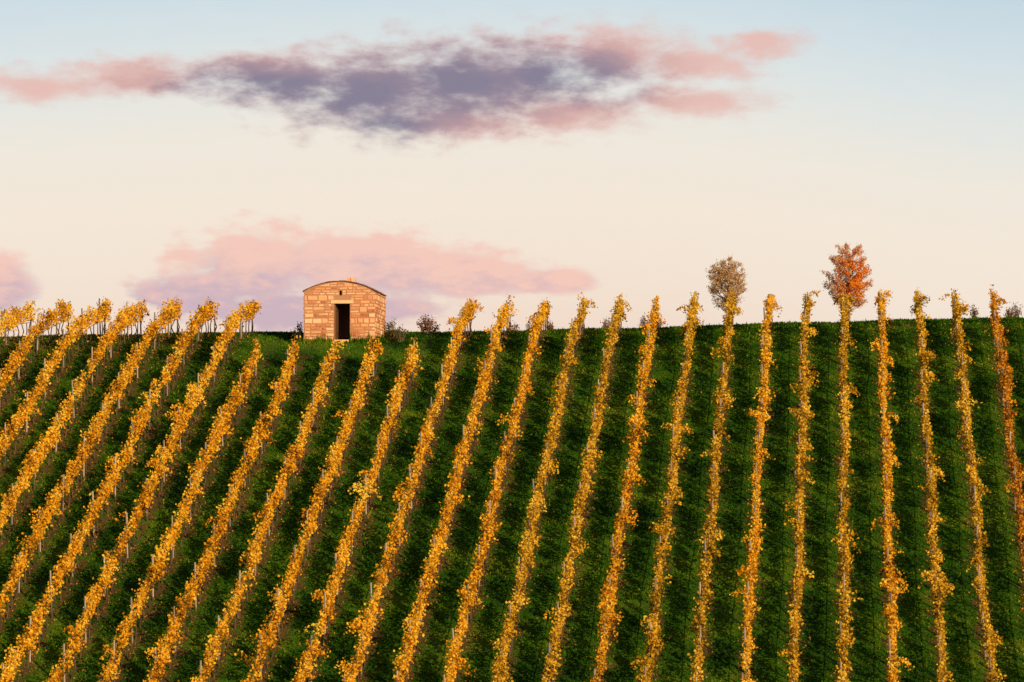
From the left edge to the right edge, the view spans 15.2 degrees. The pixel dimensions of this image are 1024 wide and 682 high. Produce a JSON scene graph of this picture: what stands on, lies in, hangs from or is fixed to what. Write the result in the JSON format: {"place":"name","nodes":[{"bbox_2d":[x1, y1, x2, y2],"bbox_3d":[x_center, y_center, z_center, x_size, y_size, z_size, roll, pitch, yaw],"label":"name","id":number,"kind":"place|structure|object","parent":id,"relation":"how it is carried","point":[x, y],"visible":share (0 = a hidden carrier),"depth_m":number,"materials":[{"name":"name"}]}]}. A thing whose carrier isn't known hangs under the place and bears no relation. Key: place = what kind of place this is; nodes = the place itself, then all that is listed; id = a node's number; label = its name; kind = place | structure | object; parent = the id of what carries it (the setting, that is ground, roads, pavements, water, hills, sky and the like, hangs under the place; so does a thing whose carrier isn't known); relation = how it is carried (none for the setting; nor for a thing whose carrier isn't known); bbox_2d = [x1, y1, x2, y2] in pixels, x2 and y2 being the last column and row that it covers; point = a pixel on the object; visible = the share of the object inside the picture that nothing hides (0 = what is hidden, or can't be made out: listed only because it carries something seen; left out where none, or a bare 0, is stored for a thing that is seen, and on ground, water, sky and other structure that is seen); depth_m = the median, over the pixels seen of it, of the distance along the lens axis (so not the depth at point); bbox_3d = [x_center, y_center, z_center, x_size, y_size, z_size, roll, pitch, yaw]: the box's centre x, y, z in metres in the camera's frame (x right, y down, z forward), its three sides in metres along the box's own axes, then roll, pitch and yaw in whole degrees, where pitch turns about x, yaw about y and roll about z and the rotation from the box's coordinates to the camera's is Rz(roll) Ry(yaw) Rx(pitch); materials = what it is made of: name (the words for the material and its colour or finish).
{"place":"outdoors","nodes":[
{"label":"outdoors","id":0,"kind":"place"},
{"bbox_2d":[0,316,1023,681],"bbox_3d":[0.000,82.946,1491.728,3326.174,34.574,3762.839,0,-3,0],"label":"ground","id":1,"kind":"structure","parent":0,"point":[426,650],"depth_m":176.87,"materials":[{"name":"plant"}]},
{"bbox_2d":[0,300,44,365],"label":"vine row","id":2,"kind":"object","parent":1,"relation":"on","point":[8,320],"visible":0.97,"depth_m":203.66,"materials":[{"name":"yellow plant"}]},
{"bbox_2d":[0,298,85,412],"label":"vine row","id":3,"kind":"object","parent":1,"relation":"on","point":[19,358],"visible":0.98,"depth_m":198.74,"materials":[{"name":"yellow plant"}]},
{"bbox_2d":[0,296,113,484],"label":"vine row","id":4,"kind":"object","parent":1,"relation":"on","point":[99,314],"visible":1,"depth_m":193.61,"materials":[{"name":"yellow plant"}]},
{"bbox_2d":[0,299,149,569],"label":"vine row","id":5,"kind":"object","parent":1,"relation":"on","point":[125,318],"visible":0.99,"depth_m":187.00,"materials":[{"name":"yellow plant"}]},
{"bbox_2d":[0,297,182,649],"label":"vine row","id":6,"kind":"object","parent":1,"relation":"on","point":[170,312],"visible":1,"depth_m":181.98,"materials":[{"name":"yellow plant"}]},
{"bbox_2d":[0,297,219,681],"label":"vine row","id":7,"kind":"object","parent":1,"relation":"on","point":[202,317],"visible":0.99,"depth_m":176.16,"materials":[{"name":"plant"}]},
{"bbox_2d":[46,299,265,681],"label":"vine row","id":8,"kind":"object","parent":1,"relation":"on","point":[250,311],"visible":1,"depth_m":178.01,"materials":[{"name":"plant"}]},
{"bbox_2d":[97,335,265,681],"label":"vine row","id":9,"kind":"object","parent":1,"relation":"on","point":[172,533],"visible":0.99,"depth_m":173.44,"materials":[{"name":"plant"}]},
{"bbox_2d":[143,333,304,681],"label":"vine row","id":10,"kind":"object","parent":1,"relation":"on","point":[256,440],"visible":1,"depth_m":172.16,"materials":[{"name":"plant"}]},
{"bbox_2d":[190,340,354,681],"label":"vine row","id":11,"kind":"object","parent":1,"relation":"on","point":[255,551],"visible":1,"depth_m":173.25,"materials":[{"name":"plant"}]},
{"bbox_2d":[290,321,302,341],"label":"shrub","id":12,"kind":"object","parent":1,"relation":"on","point":[300,332],"visible":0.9,"depth_m":203.25,"materials":[{"name":"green plant"}]},
{"bbox_2d":[234,336,387,681],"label":"vine row","id":13,"kind":"object","parent":1,"relation":"on","point":[314,509],"visible":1,"depth_m":173.50,"materials":[{"name":"plant"}]},
{"bbox_2d":[297,330,389,343],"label":"weeds","id":14,"kind":"object","parent":1,"relation":"on","point":[353,340],"visible":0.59,"depth_m":201.86,"materials":[{"name":"green plant"}]},
{"bbox_2d":[303,277,386,341],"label":"stone hut","id":15,"kind":"object","parent":1,"relation":"on","point":[338,310],"visible":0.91,"depth_m":202.15,"materials":[{"name":"brown stone"}]},
{"bbox_2d":[334,304,338,339],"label":"door","id":16,"kind":"structure","parent":15,"relation":"in","point":[336,321],"depth_m":202.50,"materials":[{"name":"brown wood"}]},
{"bbox_2d":[291,337,430,681],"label":"vine row","id":17,"kind":"object","parent":1,"relation":"on","point":[397,390],"visible":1,"depth_m":173.59,"materials":[{"name":"plant"}]},
{"bbox_2d":[384,320,401,342],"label":"shrub","id":18,"kind":"object","parent":1,"relation":"on","point":[390,333],"visible":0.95,"depth_m":205.18,"materials":[{"name":"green plant"}]},
{"bbox_2d":[393,324,407,341],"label":"shrub","id":19,"kind":"object","parent":1,"relation":"on","point":[399,337],"visible":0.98,"depth_m":204.25,"materials":[{"name":"green plant"}]},
{"bbox_2d":[334,298,483,681],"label":"vine row","id":20,"kind":"object","parent":1,"relation":"on","point":[462,322],"visible":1,"depth_m":175.92,"materials":[{"name":"plant"}]},
{"bbox_2d":[416,314,439,333],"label":"shrub","id":21,"kind":"object","parent":1,"relation":"on","point":[428,325],"visible":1,"depth_m":206.25,"materials":[{"name":"orange plant"}]},
{"bbox_2d":[392,293,522,681],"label":"vine row","id":22,"kind":"object","parent":1,"relation":"on","point":[441,535],"visible":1,"depth_m":175.67,"materials":[{"name":"plant"}]},
{"bbox_2d":[436,297,562,681],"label":"vine row","id":23,"kind":"object","parent":1,"relation":"on","point":[454,659],"visible":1,"depth_m":174.73,"materials":[{"name":"plant"}]},
{"bbox_2d":[511,320,519,329],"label":"shrub","id":24,"kind":"object","parent":1,"relation":"on","point":[515,327],"visible":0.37,"depth_m":214.29,"materials":[{"name":"orange plant"}]},
{"bbox_2d":[489,292,597,681],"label":"vine row","id":25,"kind":"object","parent":1,"relation":"on","point":[500,665],"visible":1,"depth_m":174.88,"materials":[{"name":"plant"}]},
{"bbox_2d":[548,321,553,328],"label":"shrub","id":26,"kind":"object","parent":1,"relation":"on","point":[550,326],"visible":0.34,"depth_m":214.23,"materials":[{"name":"orange plant"}]},
{"bbox_2d":[539,292,634,681],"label":"vine row","id":27,"kind":"object","parent":1,"relation":"on","point":[560,613],"visible":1,"depth_m":175.41,"materials":[{"name":"plant"}]},
{"bbox_2d":[600,314,609,327],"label":"shrub","id":28,"kind":"object","parent":1,"relation":"on","point":[605,324],"visible":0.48,"depth_m":214.32,"materials":[{"name":"orange plant"}]},
{"bbox_2d":[582,295,667,681],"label":"vine row","id":29,"kind":"object","parent":1,"relation":"on","point":[637,419],"visible":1,"depth_m":176.13,"materials":[{"name":"plant"}]},
{"bbox_2d":[639,312,647,327],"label":"shrub","id":30,"kind":"object","parent":1,"relation":"on","point":[644,320],"visible":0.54,"depth_m":214.28,"materials":[{"name":"orange plant"}]},
{"bbox_2d":[630,291,708,681],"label":"vine row","id":31,"kind":"object","parent":1,"relation":"on","point":[653,631],"visible":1,"depth_m":174.97,"materials":[{"name":"plant"}]},
{"bbox_2d":[684,289,743,681],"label":"vine row","id":32,"kind":"object","parent":1,"relation":"on","point":[722,397],"visible":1,"depth_m":175.70,"materials":[{"name":"plant"}]},
{"bbox_2d":[705,254,747,311],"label":"autumn tree","id":33,"kind":"object","parent":1,"relation":"on","point":[719,278],"visible":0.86,"depth_m":231.19,"materials":[{"name":"brown plant"}]},
{"bbox_2d":[728,294,782,681],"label":"vine row","id":34,"kind":"object","parent":1,"relation":"on","point":[754,547],"visible":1,"depth_m":176.41,"materials":[{"name":"plant"}]},
{"bbox_2d":[777,289,827,681],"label":"vine row","id":35,"kind":"object","parent":1,"relation":"on","point":[801,436],"visible":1,"depth_m":177.13,"materials":[{"name":"plant"}]},
{"bbox_2d":[817,292,869,681],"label":"vine row","id":36,"kind":"object","parent":1,"relation":"on","point":[844,540],"visible":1,"depth_m":174.65,"materials":[{"name":"plant"}]},
{"bbox_2d":[819,242,873,320],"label":"autumn tree","id":37,"kind":"object","parent":1,"relation":"on","point":[850,284],"visible":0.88,"depth_m":231.23,"materials":[{"name":"orange plant"}]},
{"bbox_2d":[860,289,914,681],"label":"vine row","id":38,"kind":"object","parent":1,"relation":"on","point":[890,582],"visible":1,"depth_m":175.59,"materials":[{"name":"plant"}]},
{"bbox_2d":[902,287,959,681],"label":"vine row","id":39,"kind":"object","parent":1,"relation":"on","point":[940,589],"visible":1,"depth_m":175.23,"materials":[{"name":"yellow plant"}]},
{"bbox_2d":[938,288,1007,681],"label":"vine row","id":40,"kind":"object","parent":1,"relation":"on","point":[958,334],"visible":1,"depth_m":176.95,"materials":[{"name":"yellow plant"}]},
{"bbox_2d":[967,304,978,317],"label":"shrub","id":41,"kind":"object","parent":1,"relation":"on","point":[973,314],"visible":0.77,"depth_m":214.36,"materials":[{"name":"orange plant"}]},
{"bbox_2d":[975,284,1023,672],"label":"vine row","id":42,"kind":"object","parent":1,"relation":"on","point":[1005,379],"visible":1,"depth_m":186.43,"materials":[{"name":"orange plant"}]},
{"bbox_2d":[1003,307,1012,317],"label":"shrub","id":43,"kind":"object","parent":1,"relation":"on","point":[1009,313],"visible":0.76,"depth_m":214.31,"materials":[{"name":"orange plant"}]},
{"bbox_2d":[1009,302,1022,317],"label":"shrub","id":44,"kind":"object","parent":1,"relation":"on","point":[1017,314],"visible":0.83,"depth_m":214.31,"materials":[{"name":"orange plant"}]},
{"bbox_2d":[0,0,1023,336],"label":"sky","id":45,"kind":"structure","parent":0,"point":[435,156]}
]}

